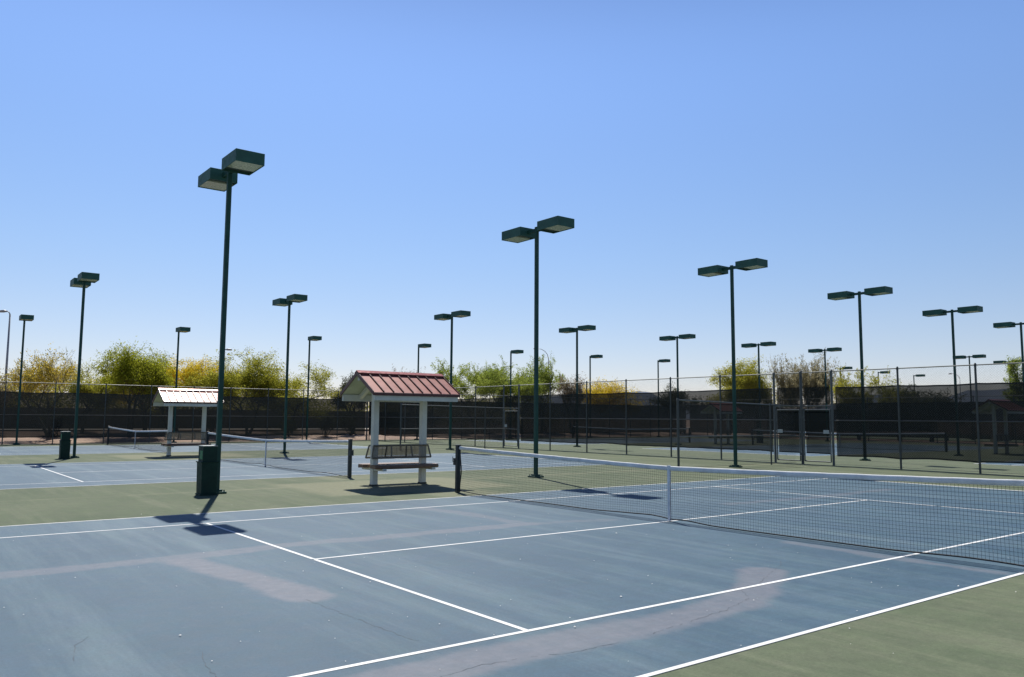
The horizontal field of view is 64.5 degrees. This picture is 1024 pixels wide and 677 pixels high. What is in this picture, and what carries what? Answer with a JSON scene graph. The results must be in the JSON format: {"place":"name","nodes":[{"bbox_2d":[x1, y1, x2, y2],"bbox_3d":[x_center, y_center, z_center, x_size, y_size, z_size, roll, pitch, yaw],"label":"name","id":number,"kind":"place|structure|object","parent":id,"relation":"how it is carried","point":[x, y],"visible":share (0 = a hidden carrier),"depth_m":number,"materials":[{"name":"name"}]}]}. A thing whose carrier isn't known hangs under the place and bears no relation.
{"place":"outdoors","nodes":[
{"label":"outdoors","id":0,"kind":"place"},
{"bbox_2d":[0,429,836,443],"bbox_3d":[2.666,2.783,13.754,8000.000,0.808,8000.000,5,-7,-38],"label":"ground","id":1,"kind":"structure","parent":0,"point":[38,440],"depth_m":57.32,"materials":[{"name":"brown soil"}]},
{"bbox_2d":[0,310,10,383],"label":"street lamp","id":2,"kind":"object","parent":1,"relation":"on","point":[8,338],"visible":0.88,"depth_m":67.95,"materials":[{"name":"black metal"}]},
{"bbox_2d":[0,375,14,391],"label":"desert tree","id":3,"kind":"object","parent":1,"relation":"on","point":[3,387],"visible":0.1,"depth_m":56.65,"materials":[{"name":"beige plant"}]},
{"bbox_2d":[1,343,77,439],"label":"desert tree","id":4,"kind":"object","parent":1,"relation":"on","point":[47,377],"visible":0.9,"depth_m":52.48,"materials":[{"name":"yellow plant"}]},
{"bbox_2d":[50,361,124,393],"bbox_3d":[-30.594,4.338,59.396,4.772,5.636,5.438,-2,-6,23],"label":"desert tree","id":5,"kind":"object","parent":1,"relation":"on","point":[84,387],"visible":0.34,"depth_m":58.51,"materials":[{"name":"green plant"}]},
{"bbox_2d":[0,368,182,393],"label":"thicket","id":6,"kind":"object","parent":1,"relation":"on","point":[49,384],"visible":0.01,"depth_m":69.42,"materials":[{"name":"green plant"}]},
{"bbox_2d":[86,336,177,437],"bbox_3d":[-26.710,3.543,57.391,6.108,7.503,7.041,-1,-6,11],"label":"desert tree","id":7,"kind":"object","parent":1,"relation":"on","point":[129,368],"visible":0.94,"depth_m":56.26,"materials":[{"name":"green plant"}]},
{"bbox_2d":[97,351,183,394],"bbox_3d":[-28.290,4.146,61.559,6.832,6.426,5.192,4,-7,-32],"label":"desert tree","id":8,"kind":"object","parent":1,"relation":"on","point":[128,392],"visible":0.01,"depth_m":60.65,"materials":[{"name":"green plant"}]},
{"bbox_2d":[93,354,213,394],"bbox_3d":[-27.780,4.358,63.176,8.855,6.407,6.581,2,-6,-17],"label":"desert tree","id":9,"kind":"object","parent":1,"relation":"on","point":[188,369],"visible":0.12,"depth_m":62.66,"materials":[{"name":"yellow plant"}]},
{"bbox_2d":[167,357,243,396],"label":"desert tree","id":10,"kind":"object","parent":1,"relation":"on","point":[213,368],"visible":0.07,"depth_m":65.14,"materials":[{"name":"yellow plant"}]},
{"bbox_2d":[174,347,285,396],"bbox_3d":[-21.650,4.173,63.967,7.639,7.372,10.100,-1,-6,12],"label":"desert tree","id":11,"kind":"object","parent":1,"relation":"on","point":[249,378],"visible":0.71,"depth_m":63.02,"materials":[{"name":"green plant"}]},
{"bbox_2d":[239,358,340,398],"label":"desert tree","id":12,"kind":"object","parent":1,"relation":"on","point":[296,384],"visible":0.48,"depth_m":65.52,"materials":[{"name":"green plant"}]},
{"bbox_2d":[327,371,354,398],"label":"desert tree","id":13,"kind":"object","parent":1,"relation":"on","point":[341,387],"visible":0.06,"depth_m":69.97,"materials":[{"name":"green plant"}]},
{"bbox_2d":[430,355,528,398],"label":"desert tree","id":14,"kind":"object","parent":1,"relation":"on","point":[480,380],"visible":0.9,"depth_m":77.01,"materials":[{"name":"green plant"}]},
{"bbox_2d":[0,438,1023,676],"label":"court apron","id":15,"kind":"object","parent":1,"relation":"on","point":[976,632],"visible":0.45,"depth_m":16.53,"materials":[{"name":"green concrete"}]},
{"bbox_2d":[13,314,33,444],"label":"light pole","id":16,"kind":"object","parent":15,"relation":"on","point":[23,317],"visible":1,"depth_m":46.84,"materials":[{"name":"green metal"}]},
{"bbox_2d":[58,431,71,458],"bbox_3d":[-17.670,4.208,32.097,0.384,1.072,0.410,5,-7,-38],"label":"waste bin","id":17,"kind":"object","parent":15,"relation":"on","point":[64,445],"visible":1,"depth_m":31.96,"materials":[{"name":"green plastic"}]},
{"bbox_2d":[70,272,99,457],"bbox_3d":[-17.581,1.139,32.999,0.640,7.355,2.660,5,-7,-37],"label":"light pole","id":18,"kind":"object","parent":15,"relation":"on","point":[83,280],"visible":0.94,"depth_m":32.90,"materials":[{"name":"green metal"}]},
{"bbox_2d":[172,327,190,442],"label":"light pole","id":19,"kind":"object","parent":15,"relation":"on","point":[183,329],"visible":0.85,"depth_m":52.06,"materials":[{"name":"green metal"}]},
{"bbox_2d":[0,381,366,444],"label":"chain link fence","id":20,"kind":"object","parent":15,"relation":"on","point":[50,415],"visible":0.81,"depth_m":51.91,"materials":[{"name":"metal"}]},
{"bbox_2d":[0,442,367,454],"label":"playing court","id":21,"kind":"object","parent":15,"relation":"on","point":[51,450],"visible":0.75,"depth_m":42.49,"materials":[{"name":"paint"}]},
{"bbox_2d":[106,426,167,451],"bbox_3d":[-19.762,5.206,42.545,0.153,1.090,13.050,5,-7,-38],"label":"tennis net","id":22,"kind":"object","parent":21,"relation":"on","point":[131,431],"visible":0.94,"depth_m":42.56,"materials":[{"name":"black fabric"}]},
{"bbox_2d":[152,388,223,455],"bbox_3d":[-14.139,3.640,35.357,2.528,2.887,1.844,5,-7,-38],"label":"bench shelter","id":23,"kind":"object","parent":15,"relation":"on","point":[204,399],"visible":0.9,"depth_m":35.02,"materials":[{"name":"beige metal"}]},
{"bbox_2d":[195,445,218,495],"bbox_3d":[-6.701,2.889,17.849,0.384,1.072,0.410,5,-7,-38],"label":"waste bin","id":24,"kind":"object","parent":15,"relation":"on","point":[207,469],"visible":1,"depth_m":17.72,"materials":[{"name":"green plastic"}]},
{"bbox_2d":[198,148,264,493],"bbox_3d":[-6.564,-0.278,18.469,0.640,7.496,2.660,5,-7,-38],"label":"light pole","id":25,"kind":"object","parent":15,"relation":"on","point":[235,163],"visible":0.81,"depth_m":18.41,"materials":[{"name":"green metal"}]},
{"bbox_2d":[272,294,307,453],"bbox_3d":[-10.627,1.712,38.362,0.640,7.355,2.660,5,-7,-38],"label":"light pole","id":26,"kind":"object","parent":15,"relation":"on","point":[289,300],"visible":0.93,"depth_m":38.29,"materials":[{"name":"green metal"}]},
{"bbox_2d":[0,453,604,489],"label":"playing court","id":27,"kind":"object","parent":15,"relation":"on","point":[25,476],"visible":0.68,"depth_m":26.25,"materials":[{"name":"paint"}]},
{"bbox_2d":[204,431,353,477],"bbox_3d":[-8.556,3.875,28.155,0.153,1.090,13.050,5,-7,-38],"label":"tennis net","id":28,"kind":"object","parent":27,"relation":"on","point":[349,455],"visible":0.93,"depth_m":26.34,"materials":[{"name":"black fabric"}]},
{"bbox_2d":[306,336,321,439],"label":"light pole","id":29,"kind":"object","parent":15,"relation":"on","point":[314,338],"visible":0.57,"depth_m":57.61,"materials":[{"name":"green metal"}]},
{"bbox_2d":[340,370,459,485],"bbox_3d":[-2.908,2.310,20.983,2.528,2.887,1.844,5,-7,-38],"label":"bench shelter","id":30,"kind":"object","parent":15,"relation":"on","point":[375,388],"visible":1,"depth_m":20.72,"materials":[{"name":"red metal"}]},
{"bbox_2d":[414,343,430,439],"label":"light pole","id":31,"kind":"object","parent":15,"relation":"on","point":[424,345],"visible":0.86,"depth_m":62.99,"materials":[{"name":"green metal"}]},
{"bbox_2d":[366,385,504,446],"bbox_3d":[-5.666,5.165,54.324,0.117,3.670,17.002,5,-7,-38],"label":"chain link fence","id":32,"kind":"object","parent":15,"relation":"on","point":[389,418],"visible":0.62,"depth_m":52.44,"materials":[{"name":"metal"}]},
{"bbox_2d":[369,394,520,439],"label":"chain link fence","id":33,"kind":"object","parent":15,"relation":"on","point":[514,410],"visible":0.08,"depth_m":69.30,"materials":[{"name":"metal"}]},
{"bbox_2d":[434,310,470,449],"bbox_3d":[-3.302,2.296,44.012,0.640,7.396,2.660,5,-7,-37],"label":"light pole","id":34,"kind":"object","parent":15,"relation":"on","point":[458,314],"visible":1,"depth_m":43.97,"materials":[{"name":"green metal"}]},
{"bbox_2d":[400,403,513,449],"bbox_3d":[-2.879,4.832,44.472,7.463,2.450,0.109,5,-7,-38],"label":"divider fence","id":35,"kind":"object","parent":15,"relation":"on","point":[401,414],"visible":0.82,"depth_m":44.56,"materials":[{"name":"metal"}]},
{"bbox_2d":[0,476,1023,676],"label":"playing court","id":36,"kind":"object","parent":15,"relation":"on","point":[130,597],"visible":0.96,"depth_m":8.67,"materials":[{"name":"paint"}]},
{"bbox_2d":[452,445,1023,566],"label":"tennis net","id":37,"kind":"object","parent":36,"relation":"on","point":[456,460],"visible":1,"depth_m":12.23,"materials":[{"name":"black fabric"}]},
{"bbox_2d":[510,350,523,410],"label":"light pole","id":38,"kind":"object","parent":15,"relation":"on","point":[516,352],"visible":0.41,"depth_m":68.90,"materials":[{"name":"green metal"}]},
{"bbox_2d":[467,440,603,444],"bbox_3d":[9.155,8.132,64.792,23.880,0.003,11.030,5,-7,-38],"label":"playing court","id":39,"kind":"object","parent":15,"relation":"on","point":[556,443],"visible":0.12,"depth_m":57.76,"materials":[{"name":"paint"}]},
{"bbox_2d":[502,216,573,477],"bbox_3d":[0.722,0.327,24.087,0.640,7.486,2.660,5,-7,-38],"label":"light pole","id":40,"kind":"object","parent":15,"relation":"on","point":[555,224],"visible":0.93,"depth_m":24.06,"materials":[{"name":"green metal"}]},
{"bbox_2d":[559,325,595,446],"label":"light pole","id":41,"kind":"object","parent":15,"relation":"on","point":[579,328],"visible":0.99,"depth_m":49.71,"materials":[{"name":"green metal"}]},
{"bbox_2d":[589,355,602,393],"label":"light pole","id":42,"kind":"object","parent":15,"relation":"on","point":[595,356],"visible":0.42,"depth_m":74.56,"materials":[{"name":"green metal"}]},
{"bbox_2d":[518,372,776,461],"bbox_3d":[5.571,3.829,39.893,0.117,3.670,17.025,5,-7,-38],"label":"chain link fence","id":43,"kind":"object","parent":15,"relation":"on","point":[626,418],"visible":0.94,"depth_m":38.62,"materials":[{"name":"metal"}]},
{"bbox_2d":[504,385,517,446],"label":"gate","id":44,"kind":"structure","parent":43,"relation":"attached to","point":[511,401],"depth_m":47.11,"materials":[{"name":"metal"}]},
{"bbox_2d":[657,359,669,391],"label":"light pole","id":45,"kind":"object","parent":15,"relation":"on","point":[663,360],"visible":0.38,"depth_m":80.14,"materials":[{"name":"green metal"}]},
{"bbox_2d":[659,334,695,390],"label":"light pole","id":46,"kind":"object","parent":15,"relation":"on","point":[682,336],"visible":0.61,"depth_m":55.40,"materials":[{"name":"green metal"}]},
{"bbox_2d":[698,258,767,467],"bbox_3d":[8.134,0.953,29.801,0.640,7.456,2.660,5,-7,-38],"label":"light pole","id":47,"kind":"object","parent":15,"relation":"on","point":[744,265],"visible":1,"depth_m":29.76,"materials":[{"name":"green metal"}]},
{"bbox_2d":[677,398,795,466],"bbox_3d":[8.497,3.511,30.172,7.083,2.450,0.109,5,-7,-38],"label":"divider fence","id":48,"kind":"object","parent":15,"relation":"on","point":[679,442],"visible":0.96,"depth_m":29.90,"materials":[{"name":"metal"}]},
{"bbox_2d":[642,444,836,455],"bbox_3d":[20.361,6.801,50.402,23.880,0.003,11.030,5,-7,-38],"label":"playing court","id":49,"kind":"object","parent":15,"relation":"on","point":[755,452],"visible":0.15,"depth_m":43.99,"materials":[{"name":"paint"}]},
{"bbox_2d":[741,341,775,387],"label":"light pole","id":50,"kind":"object","parent":15,"relation":"on","point":[751,345],"visible":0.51,"depth_m":61.04,"materials":[{"name":"green metal"}]},
{"bbox_2d":[799,371,803,463],"bbox_3d":[11.509,3.118,32.262,0.132,3.680,0.132,5,-7,-38],"label":"gate post","id":51,"kind":"object","parent":15,"relation":"on","point":[801,418],"visible":1,"depth_m":32.23,"materials":[{"name":"metal"}]},
{"bbox_2d":[774,372,800,460],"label":"gate","id":52,"kind":"structure","parent":51,"relation":"attached to","point":[788,395],"depth_m":32.74,"materials":[{"name":"metal"}]},
{"bbox_2d":[801,371,831,462],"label":"gate","id":53,"kind":"structure","parent":51,"relation":"attached to","point":[818,434],"depth_m":31.74,"materials":[{"name":"metal"}]},
{"bbox_2d":[808,347,841,410],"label":"light pole","id":54,"kind":"object","parent":15,"relation":"on","point":[834,349],"visible":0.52,"depth_m":66.56,"materials":[{"name":"green metal"}]},
{"bbox_2d":[827,286,892,460],"bbox_3d":[15.198,1.570,35.245,0.640,7.386,2.660,5,-7,-38],"label":"light pole","id":55,"kind":"object","parent":15,"relation":"on","point":[873,291],"visible":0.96,"depth_m":35.35,"materials":[{"name":"green metal"}]},
{"bbox_2d":[829,362,1023,473],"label":"chain link fence","id":56,"kind":"object","parent":15,"relation":"on","point":[976,422],"visible":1,"depth_m":28.30,"materials":[{"name":"metal"}]},
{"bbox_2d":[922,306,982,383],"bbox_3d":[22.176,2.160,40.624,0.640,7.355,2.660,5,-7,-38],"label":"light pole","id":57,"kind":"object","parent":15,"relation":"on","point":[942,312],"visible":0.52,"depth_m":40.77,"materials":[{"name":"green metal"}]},
{"bbox_2d":[974,463,1023,465],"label":"playing court","id":58,"kind":"object","parent":15,"relation":"on","point":[1019,464],"visible":0.57,"depth_m":32.87,"materials":[{"name":"paint"}]},
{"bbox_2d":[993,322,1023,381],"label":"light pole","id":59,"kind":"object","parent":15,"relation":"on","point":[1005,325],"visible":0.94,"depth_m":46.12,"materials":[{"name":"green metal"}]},
{"bbox_2d":[490,373,549,402],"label":"desert tree","id":60,"kind":"object","parent":1,"relation":"on","point":[527,391],"visible":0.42,"depth_m":78.09,"materials":[{"name":"green plant"}]},
{"bbox_2d":[509,352,568,394],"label":"desert tree","id":61,"kind":"object","parent":1,"relation":"on","point":[547,375],"visible":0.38,"depth_m":83.41,"materials":[{"name":"green plant"}]},
{"bbox_2d":[557,371,586,393],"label":"desert tree","id":62,"kind":"object","parent":1,"relation":"on","point":[564,390],"visible":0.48,"depth_m":81.97,"materials":[{"name":"brown plant"}]},
{"bbox_2d":[582,376,638,393],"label":"blooming bush","id":63,"kind":"object","parent":1,"relation":"on","point":[608,389],"visible":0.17,"depth_m":87.34,"materials":[{"name":"yellow plant"}]},
{"bbox_2d":[660,381,689,391],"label":"desert tree","id":64,"kind":"object","parent":1,"relation":"on","point":[672,389],"visible":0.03,"depth_m":90.64,"materials":[{"name":"green plant"}]},
{"bbox_2d":[705,356,771,389],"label":"desert tree","id":65,"kind":"object","parent":1,"relation":"on","point":[745,371],"visible":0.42,"depth_m":85.07,"materials":[{"name":"green plant"}]},
{"bbox_2d":[747,375,778,403],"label":"desert tree","id":66,"kind":"object","parent":1,"relation":"on","point":[768,385],"visible":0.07,"depth_m":84.74,"materials":[{"name":"green plant"}]},
{"bbox_2d":[765,348,843,437],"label":"desert tree","id":67,"kind":"object","parent":1,"relation":"on","point":[817,379],"visible":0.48,"depth_m":81.13,"materials":[{"name":"beige plant"}]},
{"bbox_2d":[832,366,887,402],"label":"desert tree","id":68,"kind":"object","parent":1,"relation":"on","point":[848,384],"visible":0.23,"depth_m":76.18,"materials":[{"name":"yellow plant"}]},
{"bbox_2d":[877,365,901,385],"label":"desert tree","id":69,"kind":"object","parent":1,"relation":"on","point":[890,379],"visible":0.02,"depth_m":74.14,"materials":[{"name":"green plant"}]},
{"bbox_2d":[1003,355,1022,382],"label":"desert tree","id":70,"kind":"object","parent":1,"relation":"on","point":[1011,379],"visible":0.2,"depth_m":65.44,"materials":[{"name":"green plant"}]},
{"bbox_2d":[0,0,1023,409],"label":"sky","id":71,"kind":"structure","parent":0,"point":[854,146],"materials":[{"name":"blue"}]},
{"bbox_2d":[772,398,836,438],"bbox_3d":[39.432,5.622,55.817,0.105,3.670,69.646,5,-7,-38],"label":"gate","id":72,"kind":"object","parent":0,"point":[834,408],"visible":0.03,"depth_m":72.47,"materials":[{"name":"metal"}]},
{"bbox_2d":[878,371,889,383],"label":"light pole","id":73,"kind":"object","parent":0,"point":[882,372],"visible":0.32,"depth_m":99.79,"materials":[{"name":"green metal"}]},
{"bbox_2d":[913,374,924,384],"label":"light pole","id":74,"kind":"object","parent":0,"point":[921,375],"visible":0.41,"depth_m":105.23,"materials":[{"name":"green metal"}]},
{"bbox_2d":[956,354,985,382],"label":"light pole","id":75,"kind":"object","parent":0,"point":[972,356],"visible":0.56,"depth_m":74.88,"materials":[{"name":"green metal"}]},
{"bbox_2d":[993,360,1021,382],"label":"light pole","id":76,"kind":"object","parent":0,"point":[1005,362],"visible":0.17,"depth_m":80.64,"materials":[{"name":"green metal"}]}
]}

